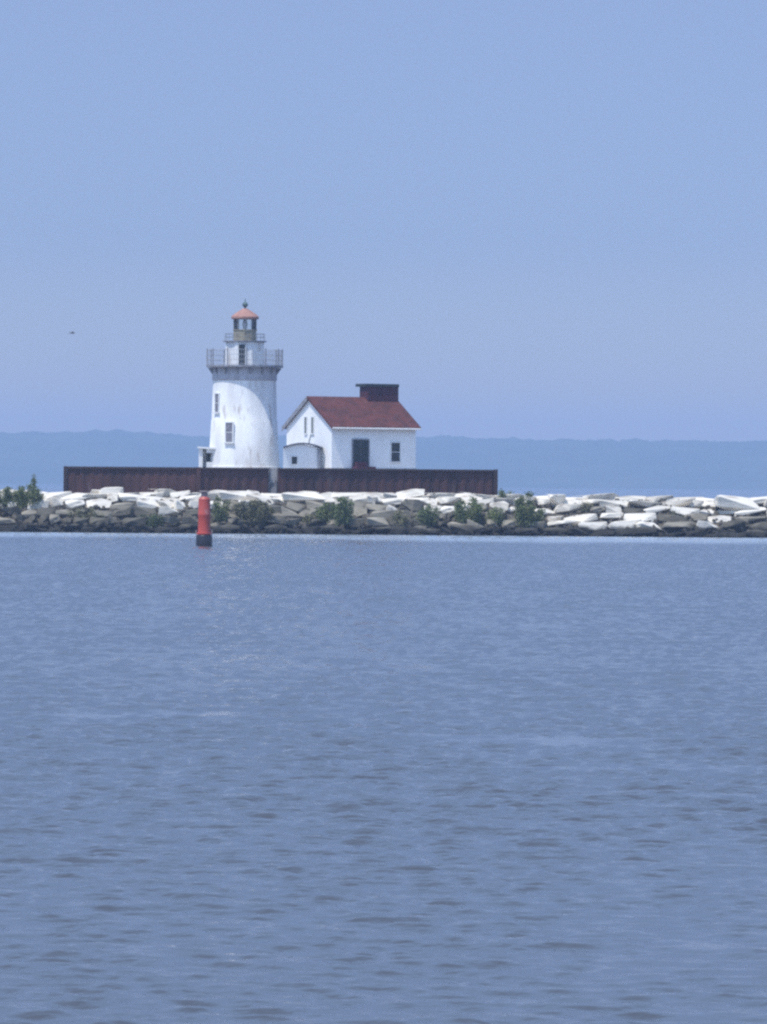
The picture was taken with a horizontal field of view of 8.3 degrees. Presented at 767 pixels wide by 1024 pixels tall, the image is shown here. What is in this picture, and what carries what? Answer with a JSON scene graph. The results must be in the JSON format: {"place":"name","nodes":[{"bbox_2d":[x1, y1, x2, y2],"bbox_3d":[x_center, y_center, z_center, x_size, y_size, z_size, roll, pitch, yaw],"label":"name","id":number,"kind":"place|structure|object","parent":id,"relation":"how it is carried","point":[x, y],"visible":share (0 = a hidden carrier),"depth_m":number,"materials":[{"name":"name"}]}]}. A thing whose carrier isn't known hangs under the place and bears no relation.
{"place":"outdoors","nodes":[
{"label":"outdoors","id":0,"kind":"place"},
{"bbox_2d":[0,483,766,1023],"bbox_3d":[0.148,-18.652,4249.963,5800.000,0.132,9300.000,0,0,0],"label":"water","id":1,"kind":"structure","parent":0,"point":[372,779],"depth_m":87.57,"materials":[{"name":"liquid"}]},
{"bbox_2d":[196,491,211,545],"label":"channel buoy","id":2,"kind":"object","parent":1,"relation":"on","point":[204,536],"visible":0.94,"depth_m":396.92,"materials":[{"name":"metal"}]},
{"bbox_2d":[0,429,766,488],"bbox_3d":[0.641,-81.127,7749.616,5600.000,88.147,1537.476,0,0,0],"label":"hills","id":3,"kind":"structure","parent":0,"point":[45,457],"depth_m":7304.63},
{"bbox_2d":[0,502,766,536],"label":"rocks","id":4,"kind":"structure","parent":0,"point":[660,524],"depth_m":502.12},
{"bbox_2d":[0,525,18,531],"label":"boulder","id":5,"kind":"object","parent":4,"relation":"on","point":[7,528],"visible":0.52,"depth_m":499.38,"materials":[{"name":"stone"}]},
{"bbox_2d":[0,486,21,506],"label":"shrub","id":6,"kind":"object","parent":4,"relation":"on","point":[8,494],"visible":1,"depth_m":505.38,"materials":[{"name":"green plant"}]},
{"bbox_2d":[1,506,21,515],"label":"boulder","id":7,"kind":"object","parent":4,"relation":"on","point":[9,511],"visible":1,"depth_m":503.58,"materials":[{"name":"stone"}]},
{"bbox_2d":[15,483,45,507],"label":"shrub","id":8,"kind":"object","parent":4,"relation":"on","point":[27,496],"visible":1,"depth_m":504.75,"materials":[{"name":"green plant"}]},
{"bbox_2d":[27,500,49,509],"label":"boulder","id":9,"kind":"object","parent":4,"relation":"on","point":[45,504],"visible":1,"depth_m":504.67,"materials":[{"name":"stone"}]},
{"bbox_2d":[37,507,56,517],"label":"boulder","id":10,"kind":"object","parent":4,"relation":"on","point":[47,510],"visible":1,"depth_m":503.16,"materials":[{"name":"stone"}]},
{"bbox_2d":[49,497,62,508],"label":"boulder","id":11,"kind":"object","parent":4,"relation":"on","point":[55,502],"visible":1,"depth_m":505.14,"materials":[{"name":"stone"}]},
{"bbox_2d":[43,491,71,499],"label":"boulder","id":12,"kind":"object","parent":4,"relation":"on","point":[57,495],"visible":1,"depth_m":506.58,"materials":[{"name":"stone"}]},
{"bbox_2d":[59,493,89,501],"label":"boulder","id":13,"kind":"object","parent":4,"relation":"on","point":[75,496],"visible":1,"depth_m":506.61,"materials":[{"name":"stone"}]},
{"bbox_2d":[65,500,84,509],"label":"boulder","id":14,"kind":"object","parent":4,"relation":"on","point":[72,504],"visible":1,"depth_m":504.38,"materials":[{"name":"stone"}]},
{"bbox_2d":[67,507,103,518],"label":"shrub","id":15,"kind":"object","parent":4,"relation":"on","point":[89,514],"visible":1,"depth_m":502.40,"materials":[{"name":"green plant"}]},
{"bbox_2d":[86,498,111,508],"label":"boulder","id":16,"kind":"object","parent":4,"relation":"on","point":[101,502],"visible":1,"depth_m":505.26,"materials":[{"name":"stone"}]},
{"bbox_2d":[88,517,109,526],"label":"boulder","id":17,"kind":"object","parent":4,"relation":"on","point":[92,521],"visible":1,"depth_m":501.07,"materials":[{"name":"stone"}]},
{"bbox_2d":[99,487,123,493],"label":"boulder","id":18,"kind":"object","parent":4,"relation":"on","point":[106,490],"visible":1,"depth_m":507.52,"materials":[{"name":"stone"}]},
{"bbox_2d":[106,525,131,532],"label":"boulder","id":19,"kind":"object","parent":4,"relation":"on","point":[118,529],"visible":0.62,"depth_m":499.27,"materials":[{"name":"stone"}]},
{"bbox_2d":[110,502,134,511],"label":"boulder","id":20,"kind":"object","parent":4,"relation":"on","point":[125,505],"visible":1,"depth_m":504.74,"materials":[{"name":"grey stone"}]},
{"bbox_2d":[112,508,134,517],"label":"boulder","id":21,"kind":"object","parent":4,"relation":"on","point":[129,512],"visible":1,"depth_m":502.85,"materials":[{"name":"stone"}]},
{"bbox_2d":[118,492,140,501],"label":"boulder","id":22,"kind":"object","parent":4,"relation":"on","point":[128,497],"visible":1,"depth_m":506.35,"materials":[{"name":"stone"}]},
{"bbox_2d":[122,517,147,526],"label":"boulder","id":23,"kind":"object","parent":4,"relation":"on","point":[133,521],"visible":1,"depth_m":500.88,"materials":[{"name":"stone"}]},
{"bbox_2d":[134,506,156,516],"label":"boulder","id":24,"kind":"object","parent":4,"relation":"on","point":[138,510],"visible":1,"depth_m":503.35,"materials":[{"name":"stone"}]},
{"bbox_2d":[136,499,159,507],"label":"boulder","id":25,"kind":"object","parent":4,"relation":"on","point":[150,503],"visible":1,"depth_m":505.19,"materials":[{"name":"stone"}]},
{"bbox_2d":[135,513,163,527],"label":"shrub","id":26,"kind":"object","parent":4,"relation":"on","point":[155,522],"visible":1,"depth_m":501.31,"materials":[{"name":"green plant"}]},
{"bbox_2d":[63,466,268,493],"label":"steel wall","id":27,"kind":"structure","parent":4,"relation":"on","point":[81,479],"depth_m":513.55,"materials":[{"name":"metal"}]},
{"bbox_2d":[158,506,178,516],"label":"boulder","id":28,"kind":"object","parent":4,"relation":"on","point":[164,510],"visible":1,"depth_m":503.57,"materials":[{"name":"stone"}]},
{"bbox_2d":[158,515,180,525],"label":"boulder","id":29,"kind":"object","parent":4,"relation":"on","point":[169,519],"visible":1,"depth_m":501.84,"materials":[{"name":"grey stone"}]},
{"bbox_2d":[178,524,197,531],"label":"boulder","id":30,"kind":"object","parent":4,"relation":"on","point":[183,527],"visible":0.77,"depth_m":500.05,"materials":[{"name":"stone"}]},
{"bbox_2d":[210,495,232,522],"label":"shrub","id":31,"kind":"object","parent":4,"relation":"on","point":[218,512],"visible":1,"depth_m":502.23,"materials":[{"name":"green plant"}]},
{"bbox_2d":[211,524,239,532],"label":"boulder","id":32,"kind":"object","parent":4,"relation":"on","point":[232,528],"visible":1,"depth_m":500.25,"materials":[{"name":"stone"}]},
{"bbox_2d":[218,491,252,500],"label":"boulder","id":33,"kind":"object","parent":4,"relation":"on","point":[230,495],"visible":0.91,"depth_m":506.36,"materials":[{"name":"stone"}]},
{"bbox_2d":[232,498,276,527],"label":"shrub","id":34,"kind":"object","parent":4,"relation":"on","point":[251,513],"visible":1,"depth_m":501.35,"materials":[{"name":"green plant"}]},
{"bbox_2d":[245,493,274,504],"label":"boulder","id":35,"kind":"object","parent":4,"relation":"on","point":[259,497],"visible":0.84,"depth_m":506.19,"materials":[{"name":"stone"}]},
{"bbox_2d":[260,515,285,525],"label":"boulder","id":36,"kind":"object","parent":4,"relation":"on","point":[276,520],"visible":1,"depth_m":501.46,"materials":[{"name":"stone"}]},
{"bbox_2d":[269,467,277,493],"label":"concrete steps","id":37,"kind":"structure","parent":4,"relation":"on","point":[273,487],"depth_m":514.48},
{"bbox_2d":[264,524,287,531],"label":"boulder","id":38,"kind":"object","parent":4,"relation":"on","point":[274,527],"visible":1,"depth_m":500.16,"materials":[{"name":"stone"}]},
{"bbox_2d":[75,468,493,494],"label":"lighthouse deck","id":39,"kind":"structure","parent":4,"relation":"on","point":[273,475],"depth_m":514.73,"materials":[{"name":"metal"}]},
{"bbox_2d":[197,299,282,468],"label":"lighthouse","id":40,"kind":"object","parent":39,"relation":"on","point":[244,429],"visible":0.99,"depth_m":529.35,"materials":[{"name":"white paint"}]},
{"bbox_2d":[213,393,219,413],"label":"window","id":41,"kind":"structure","parent":40,"relation":"in","point":[216,395],"depth_m":530.02,"materials":[{"name":"glass"}]},
{"bbox_2d":[224,422,234,442],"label":"window","id":42,"kind":"structure","parent":40,"relation":"in","point":[229,426],"depth_m":528.72,"materials":[{"name":"glass"}]},
{"bbox_2d":[283,443,322,467],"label":"passage shed","id":43,"kind":"structure","parent":39,"relation":"on","point":[300,455],"depth_m":520.29,"materials":[{"name":"white paint"}]},
{"bbox_2d":[282,384,420,468],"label":"white house","id":44,"kind":"structure","parent":39,"relation":"on","point":[374,426],"depth_m":523.81,"materials":[{"name":"paint"}]},
{"bbox_2d":[352,439,369,465],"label":"door","id":45,"kind":"structure","parent":44,"relation":"in","point":[360,447],"depth_m":522.05,"materials":[{"name":"paint"}]},
{"bbox_2d":[390,442,401,462],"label":"window","id":46,"kind":"structure","parent":44,"relation":"in","point":[395,447],"depth_m":524.10,"materials":[{"name":"white glass"}]},
{"bbox_2d":[281,507,298,518],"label":"boulder","id":47,"kind":"object","parent":4,"relation":"on","point":[286,512],"visible":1,"depth_m":503.83,"materials":[{"name":"grey stone"}]},
{"bbox_2d":[286,502,306,512],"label":"boulder","id":48,"kind":"object","parent":4,"relation":"on","point":[296,507],"visible":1,"depth_m":505.22,"materials":[{"name":"grey stone"}]},
{"bbox_2d":[305,500,323,509],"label":"boulder","id":49,"kind":"object","parent":4,"relation":"on","point":[311,504],"visible":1,"depth_m":505.49,"materials":[{"name":"grey stone"}]},
{"bbox_2d":[313,502,338,522],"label":"shrub","id":50,"kind":"object","parent":4,"relation":"on","point":[321,512],"visible":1,"depth_m":502.04,"materials":[{"name":"green plant"}]},
{"bbox_2d":[318,524,341,531],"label":"boulder","id":51,"kind":"object","parent":4,"relation":"on","point":[327,528],"visible":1,"depth_m":500.22,"materials":[{"name":"stone"}]},
{"bbox_2d":[328,496,357,527],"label":"shrub","id":52,"kind":"object","parent":4,"relation":"on","point":[345,513],"visible":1,"depth_m":501.10,"materials":[{"name":"green plant"}]},
{"bbox_2d":[331,492,363,497],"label":"boulder","id":53,"kind":"object","parent":4,"relation":"on","point":[340,494],"visible":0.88,"depth_m":508.50,"materials":[{"name":"stone"}]},
{"bbox_2d":[345,518,365,527],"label":"boulder","id":54,"kind":"object","parent":4,"relation":"on","point":[355,521],"visible":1,"depth_m":501.61,"materials":[{"name":"stone"}]},
{"bbox_2d":[352,507,366,517],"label":"boulder","id":55,"kind":"object","parent":4,"relation":"on","point":[361,511],"visible":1,"depth_m":503.88,"materials":[{"name":"grey stone"}]},
{"bbox_2d":[349,496,377,503],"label":"boulder","id":56,"kind":"object","parent":4,"relation":"on","point":[362,498],"visible":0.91,"depth_m":506.99,"materials":[{"name":"stone"}]},
{"bbox_2d":[365,503,386,510],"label":"boulder","id":57,"kind":"object","parent":4,"relation":"on","point":[375,507],"visible":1,"depth_m":504.88,"materials":[{"name":"grey stone"}]},
{"bbox_2d":[366,517,388,526],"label":"boulder","id":58,"kind":"object","parent":4,"relation":"on","point":[377,521],"visible":1,"depth_m":501.38,"materials":[{"name":"grey stone"}]},
{"bbox_2d":[369,510,394,519],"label":"boulder","id":59,"kind":"object","parent":4,"relation":"on","point":[385,514],"visible":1,"depth_m":503.35,"materials":[{"name":"grey stone"}]},
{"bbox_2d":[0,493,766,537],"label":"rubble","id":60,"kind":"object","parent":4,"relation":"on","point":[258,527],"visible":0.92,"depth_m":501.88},
{"bbox_2d":[281,492,326,501],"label":"boulder","id":61,"kind":"object","parent":60,"relation":"on","point":[298,496],"visible":1,"depth_m":506.27,"materials":[{"name":"stone"}]},
{"bbox_2d":[396,489,424,497],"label":"boulder","id":62,"kind":"object","parent":60,"relation":"on","point":[414,493],"visible":1,"depth_m":507.16,"materials":[{"name":"stone"}]},
{"bbox_2d":[278,468,497,495],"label":"steel wall","id":63,"kind":"structure","parent":4,"relation":"on","point":[332,480],"depth_m":517.17,"materials":[{"name":"metal"}]},
{"bbox_2d":[381,497,409,505],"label":"boulder","id":64,"kind":"object","parent":4,"relation":"on","point":[387,501],"visible":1,"depth_m":506.90,"materials":[{"name":"stone"}]},
{"bbox_2d":[391,526,406,534],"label":"boulder","id":65,"kind":"object","parent":4,"relation":"on","point":[399,530],"visible":0.77,"depth_m":499.60,"materials":[{"name":"stone"}]},
{"bbox_2d":[390,507,412,526],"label":"shrub","id":66,"kind":"object","parent":4,"relation":"on","point":[399,518],"visible":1,"depth_m":501.39,"materials":[{"name":"green plant"}]},
{"bbox_2d":[389,519,415,526],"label":"boulder","id":67,"kind":"object","parent":4,"relation":"on","point":[404,525],"visible":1,"depth_m":501.47,"materials":[{"name":"stone"}]},
{"bbox_2d":[393,498,423,511],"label":"boulder","id":68,"kind":"object","parent":4,"relation":"on","point":[414,505],"visible":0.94,"depth_m":505.40,"materials":[{"name":"grey stone"}]},
{"bbox_2d":[414,503,441,526],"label":"shrub","id":69,"kind":"object","parent":4,"relation":"on","point":[427,520],"visible":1,"depth_m":501.37,"materials":[{"name":"green plant"}]},
{"bbox_2d":[426,493,455,498],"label":"boulder","id":70,"kind":"object","parent":4,"relation":"on","point":[434,495],"visible":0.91,"depth_m":508.41,"materials":[{"name":"stone"}]},
{"bbox_2d":[436,497,460,505],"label":"boulder","id":71,"kind":"object","parent":4,"relation":"on","point":[448,501],"visible":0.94,"depth_m":506.30,"materials":[{"name":"stone"}]},
{"bbox_2d":[450,524,473,534],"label":"boulder","id":72,"kind":"object","parent":4,"relation":"on","point":[455,528],"visible":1,"depth_m":500.17,"materials":[{"name":"stone"}]},
{"bbox_2d":[453,496,483,522],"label":"shrub","id":73,"kind":"object","parent":4,"relation":"on","point":[474,509],"visible":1,"depth_m":501.64,"materials":[{"name":"green plant"}]},
{"bbox_2d":[472,527,490,534],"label":"boulder","id":74,"kind":"object","parent":4,"relation":"on","point":[482,530],"visible":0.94,"depth_m":499.37,"materials":[{"name":"stone"}]},
{"bbox_2d":[484,505,506,526],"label":"shrub","id":75,"kind":"object","parent":4,"relation":"on","point":[492,515],"visible":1,"depth_m":501.90,"materials":[{"name":"green plant"}]},
{"bbox_2d":[490,501,508,512],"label":"boulder","id":76,"kind":"object","parent":4,"relation":"on","point":[504,505],"visible":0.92,"depth_m":505.57,"materials":[{"name":"stone"}]},
{"bbox_2d":[515,528,537,535],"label":"boulder","id":77,"kind":"object","parent":4,"relation":"on","point":[524,531],"visible":1,"depth_m":499.67,"materials":[{"name":"stone"}]},
{"bbox_2d":[512,491,545,527],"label":"shrub","id":78,"kind":"object","parent":4,"relation":"on","point":[524,515],"visible":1,"depth_m":501.50,"materials":[{"name":"green plant"}]},
{"bbox_2d":[522,521,547,529],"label":"boulder","id":79,"kind":"object","parent":4,"relation":"on","point":[540,525],"visible":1,"depth_m":501.15,"materials":[{"name":"grey stone"}]},
{"bbox_2d":[548,494,565,504],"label":"boulder","id":80,"kind":"object","parent":4,"relation":"on","point":[556,499],"visible":1,"depth_m":506.51,"materials":[{"name":"stone"}]},
{"bbox_2d":[547,520,580,527],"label":"boulder","id":81,"kind":"object","parent":4,"relation":"on","point":[562,523],"visible":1,"depth_m":502.34,"materials":[{"name":"stone"}]},
{"bbox_2d":[554,504,585,512],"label":"boulder","id":82,"kind":"object","parent":4,"relation":"on","point":[563,508],"visible":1,"depth_m":505.29,"materials":[{"name":"stone"}]},
{"bbox_2d":[563,514,597,521],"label":"boulder","id":83,"kind":"object","parent":4,"relation":"on","point":[586,517],"visible":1,"depth_m":503.00,"materials":[{"name":"stone"}]},
{"bbox_2d":[578,522,607,530],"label":"boulder","id":84,"kind":"object","parent":4,"relation":"on","point":[591,526],"visible":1,"depth_m":501.56,"materials":[{"name":"stone"}]},
{"bbox_2d":[580,493,618,499],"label":"boulder","id":85,"kind":"object","parent":4,"relation":"on","point":[608,496],"visible":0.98,"depth_m":509.03,"materials":[{"name":"stone"}]},
{"bbox_2d":[590,530,614,535],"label":"boulder","id":86,"kind":"object","parent":4,"relation":"on","point":[604,533],"visible":0.84,"depth_m":500.38,"materials":[{"name":"stone"}]},
{"bbox_2d":[600,513,623,519],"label":"boulder","id":87,"kind":"object","parent":4,"relation":"on","point":[613,516],"visible":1,"depth_m":503.66,"materials":[{"name":"stone"}]},
{"bbox_2d":[599,500,633,508],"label":"boulder","id":88,"kind":"object","parent":4,"relation":"on","point":[604,503],"visible":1,"depth_m":506.58,"materials":[{"name":"stone"}]},
{"bbox_2d":[608,520,638,529],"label":"boulder","id":89,"kind":"object","parent":4,"relation":"on","point":[617,525],"visible":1,"depth_m":501.29,"materials":[{"name":"stone"}]},
{"bbox_2d":[612,496,645,500],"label":"boulder","id":90,"kind":"object","parent":4,"relation":"on","point":[625,498],"visible":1,"depth_m":508.81,"materials":[{"name":"stone"}]},
{"bbox_2d":[615,527,657,535],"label":"boulder","id":91,"kind":"object","parent":4,"relation":"on","point":[640,531],"visible":0.86,"depth_m":499.89,"materials":[{"name":"stone"}]},
{"bbox_2d":[623,513,656,522],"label":"boulder","id":92,"kind":"object","parent":4,"relation":"on","point":[642,517],"visible":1,"depth_m":502.79,"materials":[{"name":"stone"}]},
{"bbox_2d":[620,498,660,507],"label":"boulder","id":93,"kind":"object","parent":4,"relation":"on","point":[640,503],"visible":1,"depth_m":506.23,"materials":[{"name":"stone"}]},
{"bbox_2d":[643,505,670,513],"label":"boulder","id":94,"kind":"object","parent":4,"relation":"on","point":[657,509],"visible":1,"depth_m":504.86,"materials":[{"name":"stone"}]},
{"bbox_2d":[645,495,672,501],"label":"boulder","id":95,"kind":"object","parent":4,"relation":"on","point":[654,499],"visible":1,"depth_m":508.52,"materials":[{"name":"stone"}]},
{"bbox_2d":[657,514,686,521],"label":"boulder","id":96,"kind":"object","parent":4,"relation":"on","point":[671,518],"visible":1,"depth_m":502.84,"materials":[{"name":"stone"}]},
{"bbox_2d":[662,499,692,507],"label":"boulder","id":97,"kind":"object","parent":4,"relation":"on","point":[685,503],"visible":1,"depth_m":505.74,"materials":[{"name":"stone"}]},
{"bbox_2d":[662,521,693,529],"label":"boulder","id":98,"kind":"object","parent":4,"relation":"on","point":[678,525],"visible":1,"depth_m":501.06,"materials":[{"name":"grey stone"}]},
{"bbox_2d":[670,506,699,514],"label":"boulder","id":99,"kind":"object","parent":4,"relation":"on","point":[682,510],"visible":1,"depth_m":504.30,"materials":[{"name":"stone"}]},
{"bbox_2d":[684,513,707,520],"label":"boulder","id":100,"kind":"object","parent":4,"relation":"on","point":[698,516],"visible":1,"depth_m":503.15,"materials":[{"name":"grey stone"}]},
{"bbox_2d":[696,520,718,530],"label":"boulder","id":101,"kind":"object","parent":4,"relation":"on","point":[706,525],"visible":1,"depth_m":501.09,"materials":[{"name":"stone"}]},
{"bbox_2d":[706,515,730,522],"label":"boulder","id":102,"kind":"object","parent":4,"relation":"on","point":[722,517],"visible":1,"depth_m":503.21,"materials":[{"name":"stone"}]},
{"bbox_2d":[718,521,745,530],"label":"boulder","id":103,"kind":"object","parent":4,"relation":"on","point":[734,525],"visible":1,"depth_m":501.91,"materials":[{"name":"stone"}]},
{"bbox_2d":[714,495,759,510],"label":"boulder","id":104,"kind":"object","parent":4,"relation":"on","point":[733,503],"visible":1,"depth_m":504.90,"materials":[{"name":"stone"}]},
{"bbox_2d":[734,507,766,516],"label":"boulder","id":105,"kind":"object","parent":4,"relation":"on","point":[744,512],"visible":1,"depth_m":504.99,"materials":[{"name":"stone"}]},
{"bbox_2d":[735,516,765,521],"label":"boulder","id":106,"kind":"object","parent":4,"relation":"on","point":[752,519],"visible":1,"depth_m":503.10,"materials":[{"name":"grey stone"}]},
{"bbox_2d":[746,530,766,537],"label":"boulder","id":107,"kind":"object","parent":4,"relation":"on","point":[758,533],"visible":0.86,"depth_m":499.74,"materials":[{"name":"grey stone"}]},
{"bbox_2d":[0,0,766,441],"label":"sky","id":108,"kind":"structure","parent":0,"point":[525,219],"materials":[{"name":"blue"}]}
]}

